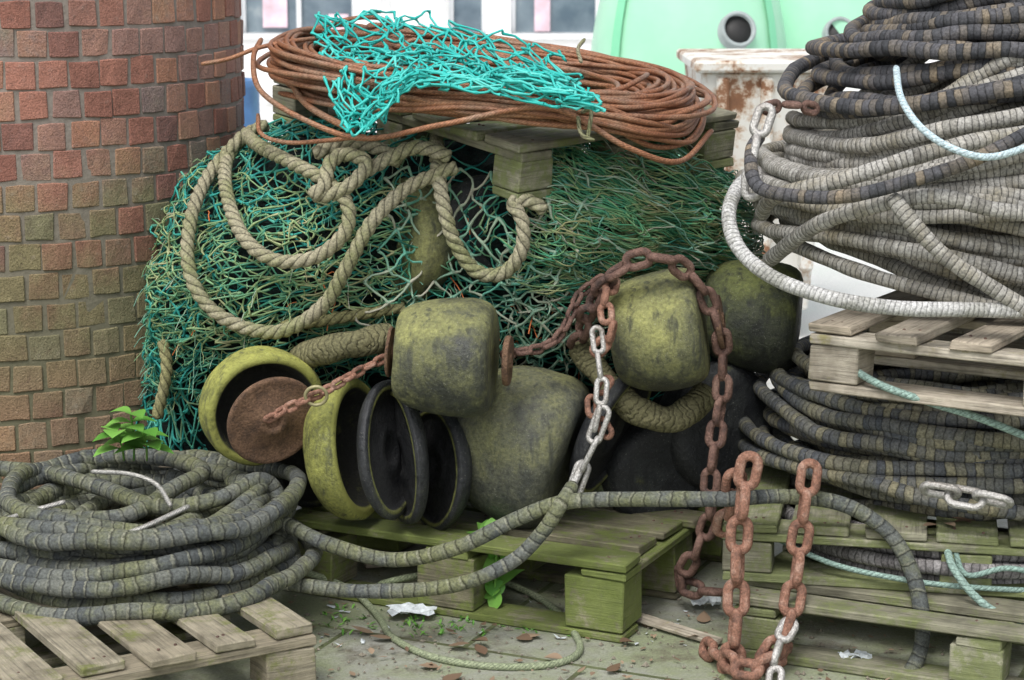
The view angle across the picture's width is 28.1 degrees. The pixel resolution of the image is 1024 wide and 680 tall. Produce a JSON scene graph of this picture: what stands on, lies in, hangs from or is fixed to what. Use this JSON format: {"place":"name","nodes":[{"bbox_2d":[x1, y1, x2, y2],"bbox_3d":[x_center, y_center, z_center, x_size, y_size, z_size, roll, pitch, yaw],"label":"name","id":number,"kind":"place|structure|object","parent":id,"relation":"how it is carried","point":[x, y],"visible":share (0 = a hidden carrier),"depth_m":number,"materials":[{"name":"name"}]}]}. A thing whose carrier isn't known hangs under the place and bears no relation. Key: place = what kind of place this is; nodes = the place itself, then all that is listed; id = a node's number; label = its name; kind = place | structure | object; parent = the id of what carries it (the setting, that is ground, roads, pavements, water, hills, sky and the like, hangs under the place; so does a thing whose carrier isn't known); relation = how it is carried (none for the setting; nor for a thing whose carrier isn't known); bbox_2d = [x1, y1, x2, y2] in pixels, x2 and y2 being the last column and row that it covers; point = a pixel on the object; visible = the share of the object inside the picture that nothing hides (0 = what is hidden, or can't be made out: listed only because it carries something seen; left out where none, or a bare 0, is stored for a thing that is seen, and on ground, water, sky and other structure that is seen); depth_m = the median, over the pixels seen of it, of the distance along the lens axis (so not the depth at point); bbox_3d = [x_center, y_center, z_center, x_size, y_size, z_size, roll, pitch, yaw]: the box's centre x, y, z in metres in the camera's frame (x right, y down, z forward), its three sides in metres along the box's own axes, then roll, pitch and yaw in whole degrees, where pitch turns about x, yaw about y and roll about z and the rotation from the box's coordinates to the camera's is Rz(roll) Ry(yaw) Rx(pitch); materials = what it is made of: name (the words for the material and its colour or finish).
{"place":"outdoors","nodes":[
{"label":"outdoors","id":0,"kind":"place"},
{"bbox_2d":[245,76,277,106],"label":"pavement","id":1,"kind":"structure","parent":0,"point":[266,83],"depth_m":20.27,"materials":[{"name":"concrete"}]},
{"bbox_2d":[25,107,1023,679],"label":"ground","id":2,"kind":"structure","parent":0,"point":[331,653],"depth_m":4.73,"materials":[{"name":"grey concrete"}]},
{"bbox_2d":[0,0,242,482],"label":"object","id":3,"kind":"object","parent":2,"relation":"on","point":[92,300],"visible":0.03,"depth_m":5.24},
{"bbox_2d":[0,0,245,489],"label":"bricks","id":4,"kind":"object","parent":2,"relation":"on","point":[15,14],"visible":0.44,"depth_m":5.24,"materials":[{"name":"red brick"}]},
{"bbox_2d":[0,520,316,679],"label":"wooden pallet","id":5,"kind":"object","parent":2,"relation":"on","point":[280,642],"visible":0.58,"depth_m":4.33,"materials":[{"name":"brown wood"}]},
{"bbox_2d":[0,449,322,625],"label":"wrapped rope coil","id":6,"kind":"object","parent":5,"relation":"on","point":[84,555],"visible":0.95,"depth_m":4.58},
{"bbox_2d":[7,469,189,529],"bbox_3d":[-0.954,0.383,4.641,0.368,0.099,0.334,-8,14,-36],"label":"steel wire rope","id":7,"kind":"object","parent":6,"relation":"on","point":[169,515],"visible":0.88,"depth_m":4.63,"materials":[{"name":"silver metal"}]},
{"bbox_2d":[93,406,173,460],"bbox_3d":[-0.900,0.235,4.883,0.176,0.138,0.140,4,12,21],"label":"weed plant","id":8,"kind":"object","parent":6,"relation":"on","point":[129,436],"visible":1,"depth_m":4.89,"materials":[{"name":"green plant"}]},
{"bbox_2d":[198,346,321,465],"bbox_3d":[-0.598,0.159,4.896,0.299,0.295,0.232,-6,13,-27],"label":"rubber bobbin","id":9,"kind":"object","parent":6,"relation":"on","point":[245,391],"visible":0.9,"depth_m":4.83,"materials":[{"name":"rubber"}]},
{"bbox_2d":[244,77,259,154],"bbox_3d":[-1.317,-0.657,9.044,0.440,0.980,0.440,0,11,0],"label":"blue barrel","id":10,"kind":"object","parent":2,"relation":"on","point":[251,104],"visible":0.04,"depth_m":8.88,"materials":[{"name":"plastic"}]},
{"bbox_2d":[159,450,722,644],"bbox_3d":[-0.215,0.443,5.176,1.648,0.312,0.604,4,12,18],"label":"broken plank","id":11,"kind":"object","parent":2,"relation":"on","point":[664,625],"visible":0.23,"depth_m":4.77,"materials":[{"name":"brown wood"}]},
{"bbox_2d":[306,571,583,670],"bbox_3d":[-0.126,0.614,4.873,0.799,0.107,0.494,11,16,44],"label":"green wire rope","id":12,"kind":"object","parent":2,"relation":"on","point":[403,644],"visible":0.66,"depth_m":4.65,"materials":[{"name":"fabric"}]},
{"bbox_2d":[322,603,569,637],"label":"grass tufts","id":13,"kind":"object","parent":2,"relation":"on","point":[408,622],"visible":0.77,"depth_m":4.84,"materials":[{"name":"green plant"}]},
{"bbox_2d":[133,114,765,451],"bbox_3d":[-0.152,-0.021,5.460,1.699,1.207,1.186,0,11,0],"label":"fishing net pile","id":14,"kind":"object","parent":2,"relation":"on","point":[587,228],"visible":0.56,"depth_m":4.97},
{"bbox_2d":[152,301,404,419],"bbox_3d":[-0.586,0.057,5.011,0.666,0.325,0.104,3,12,15],"label":"mossy rope","id":15,"kind":"object","parent":14,"relation":"on","point":[166,358],"visible":0.84,"depth_m":4.93,"materials":[{"name":"beige fabric"}]},
{"bbox_2d":[180,120,547,339],"bbox_3d":[-0.359,-0.256,4.943,0.925,0.491,0.418,5,12,24],"label":"mooring rope","id":16,"kind":"object","parent":14,"relation":"attached to","point":[327,187],"visible":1,"depth_m":4.83,"materials":[{"name":"beige fabric"}]},
{"bbox_2d":[387,177,454,302],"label":"rubber bobbin","id":17,"kind":"object","parent":14,"relation":"on","point":[432,251],"visible":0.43,"depth_m":4.91,"materials":[{"name":"green rubber"}]},
{"bbox_2d":[448,175,497,282],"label":"rubber bobbin","id":18,"kind":"object","parent":14,"relation":"on","point":[464,186],"visible":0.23,"depth_m":4.94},
{"bbox_2d":[289,323,714,432],"bbox_3d":[-0.021,0.086,4.914,1.030,0.263,0.158,0,11,0],"label":"thick mossy rope","id":19,"kind":"object","parent":14,"relation":"on","point":[693,405],"visible":0.84,"depth_m":4.87,"materials":[{"name":"fabric"}]},
{"bbox_2d":[272,80,738,198],"bbox_3d":[-0.025,-0.582,5.322,0.799,0.303,0.964,-10,15,-42],"label":"wooden pallet","id":20,"kind":"object","parent":14,"relation":"on","point":[523,161],"visible":0.21,"depth_m":4.88,"materials":[{"name":"green wood"}]},
{"bbox_2d":[201,15,717,164],"bbox_3d":[-0.124,-0.631,5.056,1.262,0.315,0.911,0,11,0],"label":"rusty wire rope coil","id":21,"kind":"object","parent":20,"relation":"on","point":[642,101],"visible":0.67,"depth_m":4.83,"materials":[{"name":"brown metal"}]},
{"bbox_2d":[310,9,605,136],"bbox_3d":[-0.146,-0.646,4.890,0.711,0.268,0.734,0,11,0],"label":"cyan fishing net","id":22,"kind":"object","parent":21,"relation":"on","point":[482,74],"visible":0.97,"depth_m":4.71,"materials":[{"name":"teal plastic"}]},
{"bbox_2d":[576,38,594,141],"bbox_3d":[0.167,-0.609,4.923,0.045,0.198,0.708,0,11,0],"label":"tie string","id":23,"kind":"object","parent":21,"relation":"attached to","point":[584,111],"visible":0.98,"depth_m":4.60,"materials":[{"name":"beige fabric"}]},
{"bbox_2d":[467,518,523,607],"bbox_3d":[-0.043,0.545,4.896,0.149,0.233,0.159,0,11,0],"label":"weed plant","id":24,"kind":"object","parent":2,"relation":"on","point":[494,588],"visible":0.41,"depth_m":4.91,"materials":[{"name":"green plant"}]},
{"bbox_2d":[292,484,723,642],"bbox_3d":[0.007,0.499,5.236,0.966,0.199,0.803,5,12,25],"label":"wooden pallet","id":25,"kind":"object","parent":2,"relation":"on","point":[623,563],"visible":0.34,"depth_m":4.90,"materials":[{"name":"green wood"}]},
{"bbox_2d":[276,447,321,507],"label":"split rubber bobbin","id":26,"kind":"object","parent":25,"relation":"on","point":[309,499],"visible":0.13,"depth_m":5.10,"materials":[{"name":"black rubber"}]},
{"bbox_2d":[303,379,374,519],"bbox_3d":[-0.410,0.260,4.941,0.144,0.343,0.343,3,12,17],"label":"split rubber bobbin","id":27,"kind":"object","parent":25,"relation":"on","point":[330,443],"visible":0.77,"depth_m":4.83,"materials":[{"name":"yellow rubber"}]},
{"bbox_2d":[357,380,405,519],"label":"split rubber bobbin","id":28,"kind":"object","parent":25,"relation":"on","point":[379,457],"visible":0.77,"depth_m":4.80,"materials":[{"name":"black rubber"}]},
{"bbox_2d":[390,389,428,523],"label":"split rubber bobbin","id":29,"kind":"object","parent":25,"relation":"on","point":[412,442],"visible":0.6,"depth_m":4.81,"materials":[{"name":"black rubber"}]},
{"bbox_2d":[384,297,513,417],"bbox_3d":[-0.144,0.040,4.715,0.297,0.276,0.276,0,11,0],"label":"rubber bobbin","id":30,"kind":"object","parent":29,"relation":"on","point":[441,356],"visible":1,"depth_m":4.62,"materials":[{"name":"green rubber"}]},
{"bbox_2d":[263,353,383,423],"bbox_3d":[-0.414,0.114,4.757,0.328,0.157,0.062,-3,12,-15],"label":"rusty chain","id":31,"kind":"object","parent":30,"relation":"attached to","point":[276,414],"visible":0.81,"depth_m":4.74,"materials":[{"name":"brown metal"}]},
{"bbox_2d":[303,385,328,406],"bbox_3d":[-0.451,0.129,4.714,0.058,0.055,0.022,0,11,0],"label":"steel ring","id":32,"kind":"object","parent":31,"relation":"attached to","point":[323,389],"visible":1,"depth_m":4.71,"materials":[{"name":"beige metal"}]},
{"bbox_2d":[500,273,603,357],"bbox_3d":[0.093,-0.056,4.784,0.263,0.189,0.047,-5,12,-22],"label":"rusty chain","id":33,"kind":"object","parent":30,"relation":"on","point":[563,329],"visible":0.91,"depth_m":4.79,"materials":[{"name":"brown metal"}]},
{"bbox_2d":[419,411,471,530],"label":"split rubber bobbin","id":34,"kind":"object","parent":25,"relation":"on","point":[450,468],"visible":0.72,"depth_m":4.91,"materials":[{"name":"black rubber"}]},
{"bbox_2d":[456,365,591,528],"bbox_3d":[0.015,0.263,5.002,0.364,0.402,0.406,0,11,0],"label":"rubber bobbin","id":35,"kind":"object","parent":25,"relation":"on","point":[521,433],"visible":0.62,"depth_m":4.83,"materials":[{"name":"green rubber"}]},
{"bbox_2d":[569,377,651,491],"bbox_3d":[0.240,0.224,4.984,0.159,0.324,0.348,6,13,27],"label":"split rubber bobbin","id":36,"kind":"object","parent":25,"relation":"on","point":[602,455],"visible":0.5,"depth_m":4.93,"materials":[{"name":"black rubber"}]},
{"bbox_2d":[607,267,725,390],"bbox_3d":[0.367,-0.024,4.844,0.288,0.294,0.290,0,11,0],"label":"rubber bobbin","id":37,"kind":"object","parent":36,"relation":"on","point":[660,342],"visible":0.86,"depth_m":4.74,"materials":[{"name":"rubber"}]},
{"bbox_2d":[566,247,732,599],"bbox_3d":[0.309,0.196,4.834,0.415,0.859,0.191,3,12,17],"label":"rusty chain","id":38,"kind":"object","parent":37,"relation":"hanging from","point":[683,577],"visible":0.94,"depth_m":4.80,"materials":[{"name":"brown metal"}]},
{"bbox_2d":[589,278,620,357],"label":"rusty chain","id":39,"kind":"object","parent":38,"relation":"hanging from","point":[610,321],"visible":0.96,"depth_m":4.69,"materials":[{"name":"brown metal"}]},
{"bbox_2d":[589,325,609,432],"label":"galvanised chain","id":40,"kind":"object","parent":39,"relation":"hanging from","point":[599,367],"visible":1,"depth_m":4.67,"materials":[{"name":"metal"}]},
{"bbox_2d":[568,405,611,492],"bbox_3d":[0.175,0.258,4.691,0.105,0.230,0.041,5,12,23],"label":"galvanised chain","id":41,"kind":"object","parent":40,"relation":"hanging from","point":[585,467],"visible":0.81,"depth_m":4.67,"materials":[{"name":"metal"}]},
{"bbox_2d":[584,375,614,439],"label":"rusty chain","id":42,"kind":"object","parent":40,"relation":"hanging from","point":[589,413],"visible":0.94,"depth_m":4.68,"materials":[{"name":"metal"}]},
{"bbox_2d":[602,424,699,513],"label":"rubber bobbin","id":43,"kind":"object","parent":25,"relation":"on","point":[641,460],"visible":0.36,"depth_m":5.06,"materials":[{"name":"black rubber"}]},
{"bbox_2d":[659,361,773,490],"bbox_3d":[0.511,0.220,5.189,0.342,0.342,0.176,-7,13,-30],"label":"rubber bobbin","id":44,"kind":"object","parent":43,"relation":"on","point":[689,450],"visible":0.44,"depth_m":5.11,"materials":[{"name":"black rubber"}]},
{"bbox_2d":[321,561,871,658],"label":"litter","id":45,"kind":"object","parent":2,"relation":"on","point":[407,608],"visible":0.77,"depth_m":4.88,"materials":[{"name":"paper"}]},
{"bbox_2d":[240,0,1023,75],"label":"walls","id":46,"kind":"structure","parent":2,"relation":"on","point":[498,14],"depth_m":21.76,"materials":[{"name":"white paint"}]},
{"bbox_2d":[364,0,445,27],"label":"doors","id":47,"kind":"structure","parent":46,"relation":"attached to","point":[437,8],"depth_m":21.70,"materials":[{"name":"white"}]},
{"bbox_2d":[246,0,594,32],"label":"windows","id":48,"kind":"structure","parent":46,"relation":"attached to","point":[572,16],"depth_m":21.89,"materials":[{"name":"white glass"}]},
{"bbox_2d":[262,0,549,30],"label":"posters","id":49,"kind":"object","parent":48,"relation":"attached to","point":[274,13],"visible":0.69,"depth_m":21.85},
{"bbox_2d":[241,0,599,38],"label":"frames","id":50,"kind":"structure","parent":46,"relation":"attached to","point":[246,35],"depth_m":21.80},
{"bbox_2d":[288,517,975,679],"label":"fallen leaves","id":51,"kind":"object","parent":2,"relation":"on","point":[703,616],"visible":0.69,"depth_m":4.66,"materials":[{"name":"brown plant"}]},
{"bbox_2d":[289,574,1011,679],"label":"gravel","id":52,"kind":"structure","parent":2,"relation":"on","point":[646,664],"depth_m":4.70,"materials":[{"name":"brown gravel"}]},
{"bbox_2d":[716,451,762,673],"bbox_3d":[0.501,0.500,4.525,0.068,0.497,0.150,4,12,21],"label":"rusty chain","id":53,"kind":"object","parent":2,"relation":"on","point":[735,550],"visible":0.94,"depth_m":4.52,"materials":[{"name":"brown metal"}]},
{"bbox_2d":[698,636,792,679],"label":"rusty chain","id":54,"kind":"object","parent":2,"relation":"on","point":[731,663],"visible":0.86,"depth_m":4.46,"materials":[{"name":"brown metal"}]},
{"bbox_2d":[754,458,821,660],"bbox_3d":[0.618,0.496,4.514,0.069,0.447,0.210,9,14,37],"label":"rusty chain","id":55,"kind":"object","parent":54,"relation":"on","point":[791,615],"visible":0.88,"depth_m":4.52,"materials":[{"name":"brown metal"}]},
{"bbox_2d":[676,49,827,309],"bbox_3d":[0.992,-0.612,8.452,0.575,1.123,0.900,0,11,0],"label":"rusty steel container","id":56,"kind":"object","parent":2,"relation":"on","point":[743,83],"visible":0.34,"depth_m":7.99,"materials":[{"name":"metal"}]},
{"bbox_2d":[765,617,798,679],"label":"galvanised chain","id":57,"kind":"object","parent":2,"relation":"on","point":[780,642],"visible":1,"depth_m":4.45,"materials":[{"name":"metal"}]},
{"bbox_2d":[733,516,1023,679],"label":"wooden pallet","id":58,"kind":"object","parent":2,"relation":"on","point":[985,639],"visible":0.3,"depth_m":4.51,"materials":[{"name":"green wood"}]},
{"bbox_2d":[279,480,930,669],"bbox_3d":[0.137,0.526,4.646,1.602,0.399,0.210,2,11,9],"label":"wrapped rope length","id":59,"kind":"object","parent":58,"relation":"on","point":[551,510],"visible":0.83,"depth_m":4.62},
{"bbox_2d":[570,459,583,483],"bbox_3d":[0.148,0.311,4.695,0.056,0.074,0.023,-8,14,-34],"label":"swivel fitting","id":60,"kind":"object","parent":59,"relation":"on","point":[577,475],"visible":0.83,"depth_m":4.69,"materials":[{"name":"metal"}]},
{"bbox_2d":[722,442,1023,597],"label":"wooden pallet","id":61,"kind":"object","parent":58,"relation":"on","point":[981,542],"visible":0.43,"depth_m":4.66,"materials":[{"name":"green wood"}]},
{"bbox_2d":[711,467,747,537],"bbox_3d":[0.491,0.369,4.629,0.057,0.188,0.108,-2,11,-11],"label":"rusty chain","id":62,"kind":"object","parent":61,"relation":"on","point":[726,514],"visible":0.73,"depth_m":4.61,"materials":[{"name":"brown metal"}]},
{"bbox_2d":[738,328,1023,521],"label":"wrapped rope coil","id":63,"kind":"object","parent":61,"relation":"on","point":[888,453],"visible":0.61,"depth_m":4.72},
{"bbox_2d":[703,260,802,373],"bbox_3d":[0.604,-0.060,5.172,0.253,0.288,0.284,2,11,11],"label":"rubber bobbin","id":64,"kind":"object","parent":63,"relation":"on","point":[763,318],"visible":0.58,"depth_m":5.05,"materials":[{"name":"green rubber"}]},
{"bbox_2d":[808,290,1023,416],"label":"wooden pallet","id":65,"kind":"object","parent":63,"relation":"on","point":[844,349],"visible":0.64,"depth_m":4.53,"materials":[{"name":"brown wood"}]},
{"bbox_2d":[735,41,1023,315],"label":"wrapped rope coil","id":66,"kind":"object","parent":65,"relation":"on","point":[958,237],"visible":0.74,"depth_m":4.54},
{"bbox_2d":[721,175,1023,318],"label":"white wrapped rope","id":67,"kind":"object","parent":66,"relation":"on","point":[748,259],"visible":0.84,"depth_m":4.38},
{"bbox_2d":[744,0,1023,204],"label":"wrapped rope coil","id":68,"kind":"object","parent":66,"relation":"on","point":[874,44],"visible":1,"depth_m":4.62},
{"bbox_2d":[741,103,775,201],"bbox_3d":[0.546,-0.416,4.545,0.051,0.215,0.093,7,13,32],"label":"chain","id":69,"kind":"object","parent":68,"relation":"on","point":[757,137],"visible":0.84,"depth_m":4.54,"materials":[{"name":"silver metal"}]},
{"bbox_2d":[763,99,819,116],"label":"rusty chain","id":70,"kind":"object","parent":68,"relation":"on","point":[802,106],"visible":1,"depth_m":4.58,"materials":[{"name":"brown metal"}]},
{"bbox_2d":[893,65,1023,160],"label":"pale blue rope","id":71,"kind":"object","parent":68,"relation":"on","point":[922,128],"visible":1,"depth_m":4.29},
{"bbox_2d":[919,481,1013,510],"bbox_3d":[1.001,0.342,4.513,0.208,0.060,0.055,4,12,18],"label":"steel shackle","id":72,"kind":"object","parent":63,"relation":"on","point":[951,494],"visible":1,"depth_m":4.50,"materials":[{"name":"silver metal"}]},
{"bbox_2d":[779,369,1023,624],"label":"turquoise rope","id":73,"kind":"object","parent":58,"relation":"on","point":[958,571],"visible":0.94,"depth_m":4.54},
{"bbox_2d":[781,504,1023,583],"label":"wrapped rope coil","id":74,"kind":"object","parent":58,"relation":"on","point":[932,566],"visible":0.22,"depth_m":4.64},
{"bbox_2d":[591,0,786,155],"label":"bottle bank","id":75,"kind":"structure","parent":0,"point":[659,32],"depth_m":10.89,"materials":[{"name":"green plastic"}]},
{"bbox_2d":[779,0,870,90],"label":"bottle bank","id":76,"kind":"structure","parent":0,"point":[805,21],"depth_m":11.66,"materials":[{"name":"green plastic"}]}
]}

